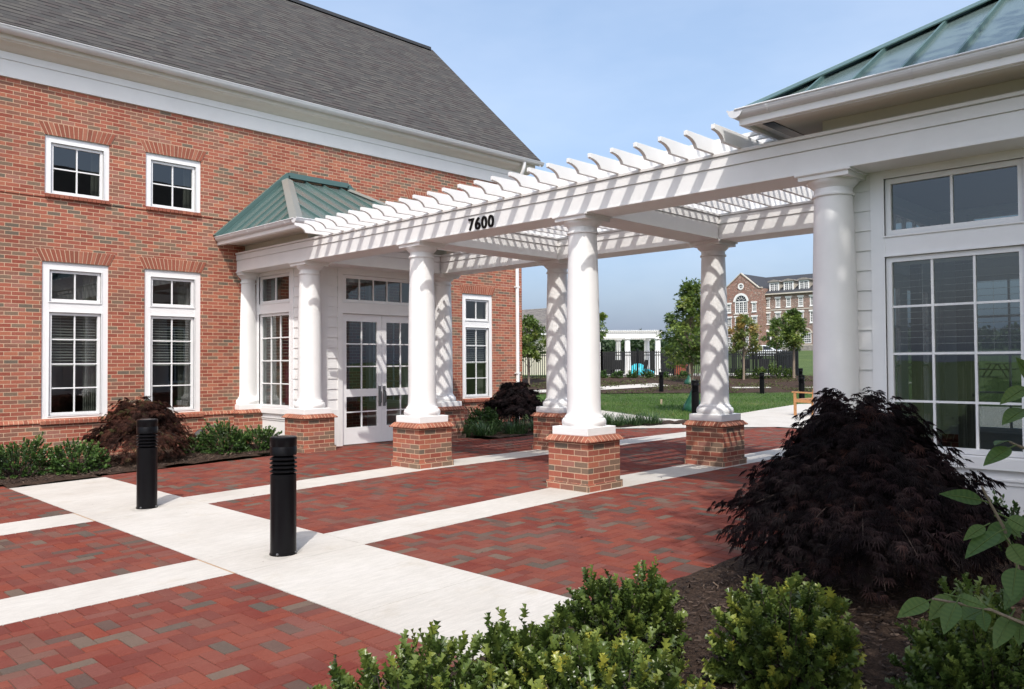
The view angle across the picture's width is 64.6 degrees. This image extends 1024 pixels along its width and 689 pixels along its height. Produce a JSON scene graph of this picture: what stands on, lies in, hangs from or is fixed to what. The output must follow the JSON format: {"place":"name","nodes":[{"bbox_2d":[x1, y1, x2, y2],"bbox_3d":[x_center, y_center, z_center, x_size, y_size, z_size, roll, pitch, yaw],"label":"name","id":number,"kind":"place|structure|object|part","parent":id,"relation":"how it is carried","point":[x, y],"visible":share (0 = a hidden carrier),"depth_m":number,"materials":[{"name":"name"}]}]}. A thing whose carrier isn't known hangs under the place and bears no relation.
{"place":"outdoors","nodes":[
{"label":"outdoors","id":0,"kind":"place"},
{"bbox_2d":[0,427,758,688],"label":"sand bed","id":1,"kind":"object","parent":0,"point":[172,603],"visible":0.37,"depth_m":5.01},
{"bbox_2d":[0,432,789,659],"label":"concrete walk","id":2,"kind":"structure","parent":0,"point":[348,572],"depth_m":6.48,"materials":[{"name":"concrete"}]},
{"bbox_2d":[130,419,163,510],"bbox_3d":[-3.995,1.302,8.865,0.240,0.967,0.406,-1,-1,13],"label":"bollard light","id":3,"kind":"object","parent":2,"relation":"on","point":[147,469],"visible":1,"depth_m":8.78,"materials":[{"name":"black metal"}]},
{"bbox_2d":[73,513,233,573],"bbox_3d":[-3.380,1.762,7.366,3.600,0.001,0.021,-2,-2,44],"label":"joint filler","id":4,"kind":"object","parent":2,"relation":"in","point":[198,559],"visible":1,"depth_m":6.42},
{"bbox_2d":[263,435,302,559],"bbox_3d":[-1.888,1.243,6.685,0.240,0.967,0.406,-1,-1,13],"label":"bollard light","id":5,"kind":"object","parent":2,"relation":"on","point":[283,478],"visible":1,"depth_m":6.60,"materials":[{"name":"black metal"}]},
{"bbox_2d":[0,427,797,688],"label":"brick paving","id":6,"kind":"structure","parent":0,"point":[552,548],"depth_m":6.63,"materials":[{"name":"brick"}]},
{"bbox_2d":[281,124,867,492],"bbox_3d":[0.821,-0.129,11.841,9.793,3.788,4.542,-2,-2,44],"label":"pergola","id":7,"kind":"object","parent":6,"relation":"on","point":[712,201],"visible":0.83,"depth_m":10.90,"materials":[{"name":"white paint"}]},
{"bbox_2d":[0,350,812,554],"bbox_3d":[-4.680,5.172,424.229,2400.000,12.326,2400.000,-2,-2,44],"label":"lawn","id":8,"kind":"structure","parent":0,"point":[806,361],"depth_m":30.42,"materials":[{"name":"green plant"}]},
{"bbox_2d":[0,445,269,487],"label":"mulch bed","id":9,"kind":"object","parent":8,"relation":"on","point":[40,480],"visible":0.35,"depth_m":12.10,"materials":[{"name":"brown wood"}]},
{"bbox_2d":[0,431,53,478],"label":"boxwood shrub","id":10,"kind":"object","parent":9,"relation":"on","point":[14,471],"visible":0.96,"depth_m":11.31,"materials":[{"name":"green plant"}]},
{"bbox_2d":[45,437,111,474],"bbox_3d":[-6.299,1.607,11.773,0.785,0.523,0.990,-2,-2,44],"label":"boxwood shrub","id":11,"kind":"object","parent":9,"relation":"on","point":[60,460],"visible":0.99,"depth_m":11.61,"materials":[{"name":"green plant"}]},
{"bbox_2d":[79,395,196,464],"bbox_3d":[-5.873,1.348,12.792,1.699,1.083,1.826,0,-1,-19],"label":"lace leaf maple","id":12,"kind":"object","parent":9,"relation":"on","point":[122,418],"visible":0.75,"depth_m":12.51,"materials":[{"name":"plant"}]},
{"bbox_2d":[179,434,207,452],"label":"boxwood shrub","id":13,"kind":"object","parent":9,"relation":"on","point":[197,444],"visible":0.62,"depth_m":13.82,"materials":[{"name":"green plant"}]},
{"bbox_2d":[195,429,210,446],"bbox_3d":[-5.361,1.663,14.069,0.170,0.395,0.327,-1,-2,35],"label":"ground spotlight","id":14,"kind":"object","parent":9,"relation":"on","point":[197,431],"visible":0.31,"depth_m":13.99,"materials":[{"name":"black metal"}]},
{"bbox_2d":[199,418,249,453],"bbox_3d":[-4.890,1.536,13.705,0.815,0.607,0.837,-2,-2,44],"label":"boxwood shrub","id":15,"kind":"object","parent":9,"relation":"on","point":[234,438],"visible":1,"depth_m":13.54,"materials":[{"name":"green plant"}]},
{"bbox_2d":[243,424,281,450],"bbox_3d":[-4.395,1.616,14.081,0.837,0.461,0.742,-2,-2,44],"label":"boxwood shrub","id":16,"kind":"object","parent":9,"relation":"on","point":[261,435],"visible":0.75,"depth_m":13.89,"materials":[{"name":"green plant"}]},
{"bbox_2d":[0,0,543,464],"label":"brick building","id":17,"kind":"structure","parent":8,"relation":"on","point":[172,172],"depth_m":14.80,"materials":[{"name":"red brick"},{"name":"asphalt shingle"},{"name":"white paint"}]},
{"bbox_2d":[41,261,107,418],"bbox_3d":[-7.214,-0.067,13.346,0.130,2.530,1.007,-2,-2,44],"label":"window","id":18,"kind":"structure","parent":17,"relation":"in","point":[74,354],"depth_m":13.33,"materials":[{"name":"white glass"}]},
{"bbox_2d":[45,134,108,200],"bbox_3d":[-7.211,-2.901,13.410,0.130,0.947,0.985,-2,-2,44],"label":"window","id":19,"kind":"structure","parent":17,"relation":"in","point":[76,168],"depth_m":13.39,"materials":[{"name":"white glass"}]},
{"bbox_2d":[144,269,199,412],"bbox_3d":[-6.094,-0.048,14.491,0.130,2.530,1.004,-2,-2,44],"label":"window","id":20,"kind":"structure","parent":17,"relation":"in","point":[172,298],"depth_m":14.49,"materials":[{"name":"white glass"}]},
{"bbox_2d":[146,152,199,212],"bbox_3d":[-6.102,-2.882,14.543,0.130,0.947,0.985,-2,-2,44],"label":"window","id":21,"kind":"structure","parent":17,"relation":"in","point":[171,182],"depth_m":14.53,"materials":[{"name":"white glass"}]},
{"bbox_2d":[256,269,293,408],"bbox_3d":[-4.388,-0.081,15.150,1.350,2.540,0.162,-2,-2,44],"label":"window","id":22,"kind":"structure","parent":17,"relation":"in","point":[274,290],"depth_m":15.14,"materials":[{"name":"white glass"}]},
{"bbox_2d":[343,314,381,444],"bbox_3d":[-2.769,0.634,14.989,0.121,2.385,0.895,-2,-2,44],"label":"door","id":23,"kind":"structure","parent":17,"relation":"in","point":[362,334],"depth_m":15.02,"materials":[{"name":"white glass"}]},
{"bbox_2d":[382,315,408,440],"bbox_3d":[-2.139,0.644,15.633,0.121,2.385,0.895,-2,-2,44],"label":"door","id":24,"kind":"structure","parent":17,"relation":"in","point":[394,328],"depth_m":15.54,"materials":[{"name":"white glass"}]},
{"bbox_2d":[462,293,491,398],"bbox_3d":[-0.889,0.041,19.811,0.130,2.530,1.004,-2,-2,44],"label":"window","id":25,"kind":"structure","parent":17,"relation":"in","point":[476,309],"depth_m":19.82,"materials":[{"name":"white glass"}]},
{"bbox_2d":[464,419,533,437],"bbox_3d":[0.291,1.889,18.641,3.120,0.027,5.300,-2,-2,44],"label":"mulch bed","id":26,"kind":"object","parent":8,"relation":"on","point":[502,434],"visible":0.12,"depth_m":16.65,"materials":[{"name":"brown soil"}]},
{"bbox_2d":[456,420,476,437],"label":"strap leaf clump","id":27,"kind":"object","parent":26,"relation":"on","point":[466,430],"visible":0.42,"depth_m":16.10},
{"bbox_2d":[464,407,503,431],"bbox_3d":[-0.587,1.617,17.450,0.894,0.557,0.992,-1,-1,13],"label":"boxwood shrub","id":28,"kind":"object","parent":26,"relation":"on","point":[477,414],"visible":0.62,"depth_m":17.28,"materials":[{"name":"green plant"}]},
{"bbox_2d":[466,419,504,437],"bbox_3d":[-0.594,1.720,16.523,1.063,0.485,1.011,0,-1,-4],"label":"strap leaf clump","id":29,"kind":"object","parent":26,"relation":"on","point":[483,430],"visible":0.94,"depth_m":16.43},
{"bbox_2d":[477,381,543,424],"bbox_3d":[0.038,1.384,18.408,1.760,1.101,2.276,-2,-2,44],"label":"lace leaf maple","id":30,"kind":"object","parent":26,"relation":"on","point":[514,401],"visible":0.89,"depth_m":18.00,"materials":[{"name":"plant"}]},
{"bbox_2d":[497,417,532,433],"bbox_3d":[0.044,1.672,16.893,1.070,0.395,1.123,-2,-2,44],"label":"strap leaf clump","id":31,"kind":"object","parent":26,"relation":"on","point":[510,428],"visible":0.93,"depth_m":16.77,"materials":[{"name":"plant"}]},
{"bbox_2d":[524,417,533,431],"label":"strap leaf clump","id":32,"kind":"object","parent":26,"relation":"on","point":[532,426],"visible":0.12,"depth_m":17.29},
{"bbox_2d":[0,444,1023,688],"bbox_3d":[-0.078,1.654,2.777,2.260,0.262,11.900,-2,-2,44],"label":"mulch bed","id":33,"kind":"object","parent":8,"relation":"on","point":[873,667],"visible":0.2,"depth_m":5.01,"materials":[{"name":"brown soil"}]},
{"bbox_2d":[307,620,512,688],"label":"boxwood shrub","id":34,"kind":"object","parent":33,"relation":"on","point":[430,670],"visible":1,"depth_m":3.14,"materials":[{"name":"green plant"}]},
{"bbox_2d":[477,600,596,688],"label":"holly shrub","id":35,"kind":"object","parent":33,"relation":"on","point":[501,640],"visible":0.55,"depth_m":3.41,"materials":[{"name":"green plant"}]},
{"bbox_2d":[504,624,715,688],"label":"holly shrub","id":36,"kind":"object","parent":33,"relation":"on","point":[577,664],"visible":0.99,"depth_m":3.19,"materials":[{"name":"green plant"}]},
{"bbox_2d":[563,556,691,676],"bbox_3d":[0.588,1.403,4.240,0.667,0.544,0.616,0,-1,4],"label":"holly shrub","id":37,"kind":"object","parent":33,"relation":"on","point":[609,609],"visible":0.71,"depth_m":4.14,"materials":[{"name":"green plant"}]},
{"bbox_2d":[701,571,866,688],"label":"holly shrub","id":38,"kind":"object","parent":33,"relation":"on","point":[764,631],"visible":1,"depth_m":3.72,"materials":[{"name":"green plant"}]},
{"bbox_2d":[706,387,1023,607],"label":"lace leaf maple","id":39,"kind":"object","parent":33,"relation":"on","point":[868,474],"visible":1,"depth_m":5.02,"materials":[{"name":"plant"}]},
{"bbox_2d":[884,572,1023,688],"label":"holly shrub","id":40,"kind":"object","parent":33,"relation":"on","point":[968,654],"visible":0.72,"depth_m":3.30,"materials":[{"name":"green plant"}]},
{"bbox_2d":[989,490,1023,551],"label":"boxwood shrub","id":41,"kind":"object","parent":33,"relation":"on","point":[1015,508],"visible":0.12,"depth_m":6.12,"materials":[{"name":"green plant"}]},
{"bbox_2d":[522,308,546,374],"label":"cream house","id":42,"kind":"structure","parent":8,"relation":"on","point":[540,314],"depth_m":59.18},
{"bbox_2d":[599,312,608,341],"bbox_3d":[2.700,0.015,29.790,1.960,4.343,1.773,-2,-2,44],"label":"maple tree","id":43,"kind":"object","parent":8,"relation":"on","point":[603,316],"visible":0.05,"depth_m":29.76,"materials":[{"name":"green plant"}]},
{"bbox_2d":[530,420,686,426],"bbox_3d":[2.466,1.879,19.484,4.062,0.044,2.186,0,-2,-32],"label":"mulch bed","id":44,"kind":"object","parent":8,"relation":"on","point":[671,421],"visible":0.17,"depth_m":19.50,"materials":[{"name":"brown soil"}]},
{"bbox_2d":[604,413,628,426],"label":"strap leaf clump","id":45,"kind":"object","parent":44,"relation":"on","point":[617,421],"visible":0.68,"depth_m":18.44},
{"bbox_2d":[617,411,649,425],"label":"strap leaf clump","id":46,"kind":"object","parent":44,"relation":"on","point":[636,422],"visible":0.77,"depth_m":18.75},
{"bbox_2d":[632,408,665,424],"bbox_3d":[3.272,1.752,19.187,1.176,0.494,1.236,-2,-2,44],"label":"strap leaf clump","id":47,"kind":"object","parent":44,"relation":"on","point":[653,420],"visible":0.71,"depth_m":19.02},
{"bbox_2d":[601,328,697,351],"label":"woodland","id":48,"kind":"object","parent":8,"relation":"on","point":[610,345],"visible":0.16,"depth_m":124.66,"materials":[{"name":"green plant"}]},
{"bbox_2d":[522,376,812,393],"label":"mulch bank","id":49,"kind":"structure","parent":8,"relation":"on","point":[788,385],"depth_m":41.72,"materials":[{"name":"green plant"}]},
{"bbox_2d":[522,314,545,384],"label":"maple tree","id":50,"kind":"object","parent":49,"relation":"on","point":[530,349],"visible":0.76,"depth_m":41.90,"materials":[{"name":"green plant"}]},
{"bbox_2d":[600,370,607,377],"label":"round shrub","id":51,"kind":"object","parent":49,"relation":"on","point":[603,373],"visible":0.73,"depth_m":45.45,"materials":[{"name":"green plant"}]},
{"bbox_2d":[610,370,623,377],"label":"round shrub","id":52,"kind":"object","parent":49,"relation":"on","point":[619,373],"visible":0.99,"depth_m":45.42,"materials":[{"name":"green plant"}]},
{"bbox_2d":[626,370,638,377],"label":"round shrub","id":53,"kind":"object","parent":49,"relation":"on","point":[629,374],"visible":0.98,"depth_m":45.41,"materials":[{"name":"green plant"}]},
{"bbox_2d":[640,370,654,377],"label":"round shrub","id":54,"kind":"object","parent":49,"relation":"on","point":[649,375],"visible":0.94,"depth_m":45.46,"materials":[{"name":"green plant"}]},
{"bbox_2d":[522,348,797,377],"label":"iron fence","id":55,"kind":"object","parent":49,"relation":"on","point":[637,352],"visible":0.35,"depth_m":47.08,"materials":[{"name":"metal"}]},
{"bbox_2d":[604,350,687,373],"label":"privacy screen","id":56,"kind":"object","parent":55,"relation":"attached to","point":[608,363],"visible":0.07,"depth_m":57.97,"materials":[{"name":"metal"}]},
{"bbox_2d":[659,372,663,391],"bbox_3d":[7.086,1.786,38.467,0.222,0.965,0.222,-2,-2,44],"label":"bollard light","id":57,"kind":"object","parent":49,"relation":"on","point":[661,389],"visible":0.91,"depth_m":38.37,"materials":[{"name":"metal"}]},
{"bbox_2d":[660,371,669,377],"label":"round shrub","id":58,"kind":"object","parent":49,"relation":"on","point":[665,374],"visible":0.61,"depth_m":45.40,"materials":[{"name":"green plant"}]},
{"bbox_2d":[523,374,812,393],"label":"ground cover","id":59,"kind":"object","parent":49,"relation":"on","point":[685,387],"visible":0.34,"depth_m":41.32,"materials":[{"name":"plant"}]},
{"bbox_2d":[656,277,700,388],"bbox_3d":[5.349,-0.004,24.297,2.148,4.105,2.291,-1,-1,12],"label":"maple tree","id":60,"kind":"object","parent":49,"relation":"in","point":[690,304],"visible":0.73,"depth_m":24.12,"materials":[{"name":"green plant"}]},
{"bbox_2d":[676,370,688,377],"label":"round shrub","id":61,"kind":"object","parent":49,"relation":"on","point":[683,374],"visible":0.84,"depth_m":45.21,"materials":[{"name":"green plant"}]},
{"bbox_2d":[672,317,699,373],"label":"maple tree","id":62,"kind":"object","parent":49,"relation":"on","point":[688,343],"visible":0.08,"depth_m":41.93,"materials":[{"name":"green plant"}]},
{"bbox_2d":[684,374,690,383],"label":"watering bag","id":63,"kind":"object","parent":49,"relation":"on","point":[687,380],"visible":0.5,"depth_m":41.84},
{"bbox_2d":[733,367,746,378],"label":"bushy shrub","id":64,"kind":"object","parent":49,"relation":"on","point":[738,371],"visible":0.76,"depth_m":44.42,"materials":[{"name":"green plant"}]},
{"bbox_2d":[728,314,762,379],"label":"maple tree","id":65,"kind":"object","parent":49,"relation":"on","point":[742,320],"visible":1,"depth_m":43.80,"materials":[{"name":"green plant"}]},
{"bbox_2d":[751,366,766,378],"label":"bushy shrub","id":66,"kind":"object","parent":49,"relation":"on","point":[761,370],"visible":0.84,"depth_m":44.38,"materials":[{"name":"green plant"}]},
{"bbox_2d":[767,362,782,378],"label":"bushy shrub","id":67,"kind":"object","parent":49,"relation":"on","point":[775,369],"visible":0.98,"depth_m":44.31,"materials":[{"name":"green plant"}]},
{"bbox_2d":[781,365,793,378],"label":"bushy shrub","id":68,"kind":"object","parent":49,"relation":"on","point":[787,373],"visible":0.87,"depth_m":44.38,"materials":[{"name":"green plant"}]},
{"bbox_2d":[778,308,808,377],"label":"maple tree","id":69,"kind":"object","parent":49,"relation":"on","point":[792,337],"visible":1,"depth_m":43.97,"materials":[{"name":"green plant"}]},
{"bbox_2d":[798,368,802,381],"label":"bollard light","id":70,"kind":"object","parent":49,"relation":"on","point":[800,370],"visible":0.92,"depth_m":40.26,"materials":[{"name":"metal"}]},
{"bbox_2d":[536,391,811,419],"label":"grass","id":71,"kind":"structure","parent":8,"relation":"on","point":[679,402],"depth_m":28.93,"materials":[{"name":"plant"}]},
{"bbox_2d":[682,391,699,411],"bbox_3d":[5.435,1.686,24.273,0.622,0.622,0.659,-2,-2,44],"label":"watering bag","id":72,"kind":"object","parent":8,"relation":"on","point":[687,406],"visible":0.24,"depth_m":24.13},
{"bbox_2d":[691,380,698,412],"bbox_3d":[5.064,1.474,22.374,0.222,0.965,0.222,-2,-2,44],"label":"bollard light","id":73,"kind":"object","parent":8,"relation":"on","point":[695,395],"visible":0.88,"depth_m":22.29,"materials":[{"name":"metal"}]},
{"bbox_2d":[729,352,777,372],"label":"iron fence","id":74,"kind":"object","parent":8,"relation":"on","point":[771,358],"visible":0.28,"depth_m":61.38,"materials":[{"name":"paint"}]},
{"bbox_2d":[759,373,764,393],"bbox_3d":[11.409,1.764,36.966,0.222,0.965,0.222,-2,-2,44],"label":"bollard light","id":75,"kind":"object","parent":8,"relation":"on","point":[761,375],"visible":1,"depth_m":36.87,"materials":[{"name":"metal"}]},
{"bbox_2d":[745,345,781,358],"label":"parked car","id":76,"kind":"object","parent":8,"relation":"on","point":[764,348],"visible":0.12,"depth_m":87.37,"materials":[{"name":"metal"}]},
{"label":"window","id":77,"kind":"part","parent":76,"relation":"part of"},
{"bbox_2d":[726,273,812,350],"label":"brick apartment building","id":78,"kind":"structure","parent":8,"relation":"on","point":[761,301],"depth_m":133.86,"materials":[{"name":"brick"}]},
{"bbox_2d":[727,303,731,313],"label":"window","id":79,"kind":"structure","parent":78,"relation":"in","point":[728,304],"depth_m":137.52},
{"bbox_2d":[727,316,731,328],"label":"window","id":80,"kind":"structure","parent":78,"relation":"in","point":[729,317],"depth_m":137.46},
{"bbox_2d":[728,334,732,347],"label":"window","id":81,"kind":"structure","parent":78,"relation":"in","point":[729,341],"depth_m":137.46,"materials":[{"name":"stone"}]},
{"bbox_2d":[733,293,748,313],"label":"window","id":82,"kind":"structure","parent":78,"relation":"in","point":[741,305],"depth_m":135.95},
{"bbox_2d":[738,283,743,289],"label":"round window","id":83,"kind":"structure","parent":78,"relation":"in","point":[740,286],"depth_m":136.02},
{"bbox_2d":[751,301,756,311],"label":"window","id":84,"kind":"structure","parent":78,"relation":"in","point":[753,302],"depth_m":134.40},
{"bbox_2d":[751,315,757,322],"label":"window","id":85,"kind":"structure","parent":78,"relation":"in","point":[754,317],"depth_m":134.17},
{"bbox_2d":[766,297,770,308],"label":"window","id":86,"kind":"structure","parent":78,"relation":"in","point":[767,298],"depth_m":134.19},
{"bbox_2d":[766,312,770,324],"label":"window","id":87,"kind":"structure","parent":78,"relation":"in","point":[768,313],"depth_m":134.17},
{"bbox_2d":[774,297,780,307],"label":"window","id":88,"kind":"structure","parent":78,"relation":"in","point":[777,299],"depth_m":132.97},
{"bbox_2d":[774,311,780,322],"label":"window","id":89,"kind":"structure","parent":78,"relation":"in","point":[778,313],"depth_m":133.00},
{"bbox_2d":[785,296,791,307],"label":"window","id":90,"kind":"structure","parent":78,"relation":"in","point":[788,298],"depth_m":131.75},
{"bbox_2d":[797,295,803,306],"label":"window","id":91,"kind":"structure","parent":78,"relation":"in","point":[800,297],"depth_m":130.30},
{"bbox_2d":[799,328,811,342],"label":"window","id":92,"kind":"structure","parent":78,"relation":"in","point":[808,337],"depth_m":129.44,"materials":[{"name":"stone"}]},
{"bbox_2d":[809,295,812,305],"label":"window","id":93,"kind":"structure","parent":78,"relation":"in","point":[811,296],"depth_m":129.11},
{"bbox_2d":[809,310,812,322],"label":"window","id":94,"kind":"structure","parent":78,"relation":"in","point":[811,311],"depth_m":129.06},
{"bbox_2d":[760,316,785,352],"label":"maple tree","id":95,"kind":"object","parent":8,"relation":"on","point":[772,334],"visible":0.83,"depth_m":65.57,"materials":[{"name":"green plant"}]},
{"bbox_2d":[777,350,798,373],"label":"iron fence","id":96,"kind":"object","parent":8,"relation":"on","point":[791,363],"visible":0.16,"depth_m":53.81,"materials":[{"name":"metal"}]},
{"bbox_2d":[798,375,804,398],"bbox_3d":[10.722,1.612,29.973,0.222,0.965,0.222,-2,-2,44],"label":"bollard light","id":97,"kind":"object","parent":8,"relation":"on","point":[801,378],"visible":0.9,"depth_m":29.89,"materials":[{"name":"metal"}]},
{"bbox_2d":[726,0,1023,532],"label":"white sided building","id":98,"kind":"structure","parent":8,"relation":"on","point":[922,127],"depth_m":7.04,"materials":[{"name":"paint"}]},
{"bbox_2d":[870,151,1023,459],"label":"window","id":99,"kind":"structure","parent":98,"relation":"in","point":[947,240],"depth_m":7.06,"materials":[{"name":"white glass"}]},
{"bbox_2d":[897,357,1023,648],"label":"shade tree","id":100,"kind":"object","parent":8,"relation":"on","point":[947,609],"visible":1,"depth_m":1.64,"materials":[{"name":"green plant"}]},
{"bbox_2d":[613,360,622,373],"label":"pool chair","id":101,"kind":"object","parent":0,"point":[617,365],"visible":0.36,"depth_m":50.68,"materials":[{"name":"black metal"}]},
{"bbox_2d":[301,0,979,340],"label":"sky","id":102,"kind":"structure","parent":0,"point":[573,79],"materials":[{"name":"blue"}]},
{"bbox_2d":[535,383,770,392],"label":"path","id":103,"kind":"structure","parent":0,"point":[627,386],"depth_m":40.75,"materials":[{"name":"concrete"}]},
{"bbox_2d":[601,404,811,427],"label":"garden path","id":104,"kind":"structure","parent":0,"point":[778,416],"depth_m":20.89,"materials":[{"name":"concrete"}]},
{"bbox_2d":[792,391,812,414],"bbox_3d":[8.470,1.452,22.469,0.700,0.975,1.670,-2,-2,44],"label":"garden bench","id":105,"kind":"object","parent":104,"relation":"on","point":[803,400],"visible":0.12,"depth_m":22.03,"materials":[{"name":"brown wood"}]},
{"bbox_2d":[737,359,749,372],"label":"iron fence","id":106,"kind":"object","parent":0,"point":[747,365],"visible":0.44,"depth_m":52.08,"materials":[{"name":"black metal"}]},
{"bbox_2d":[760,359,768,373],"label":"iron fence","id":107,"kind":"object","parent":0,"point":[767,367],"visible":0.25,"depth_m":49.66,"materials":[{"name":"black metal"}]},
{"label":"pool deck","id":108,"kind":"structure","parent":0,"visible":0},
{"bbox_2d":[600,330,661,374],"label":"pergola","id":109,"kind":"object","parent":108,"relation":"on","point":[627,336],"visible":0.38,"depth_m":51.42,"materials":[{"name":"wood"}]},
{"bbox_2d":[632,364,653,374],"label":"chair","id":110,"kind":"object","parent":108,"relation":"on","point":[640,369],"visible":0.29,"depth_m":51.60,"materials":[{"name":"plastic"}]},
{"bbox_2d":[643,360,647,371],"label":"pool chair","id":111,"kind":"object","parent":108,"relation":"on","point":[645,364],"visible":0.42,"depth_m":51.55,"materials":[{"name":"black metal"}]},
{"bbox_2d":[676,364,687,374],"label":"chair","id":112,"kind":"object","parent":108,"relation":"on","point":[683,369],"visible":0.22,"depth_m":48.94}
]}

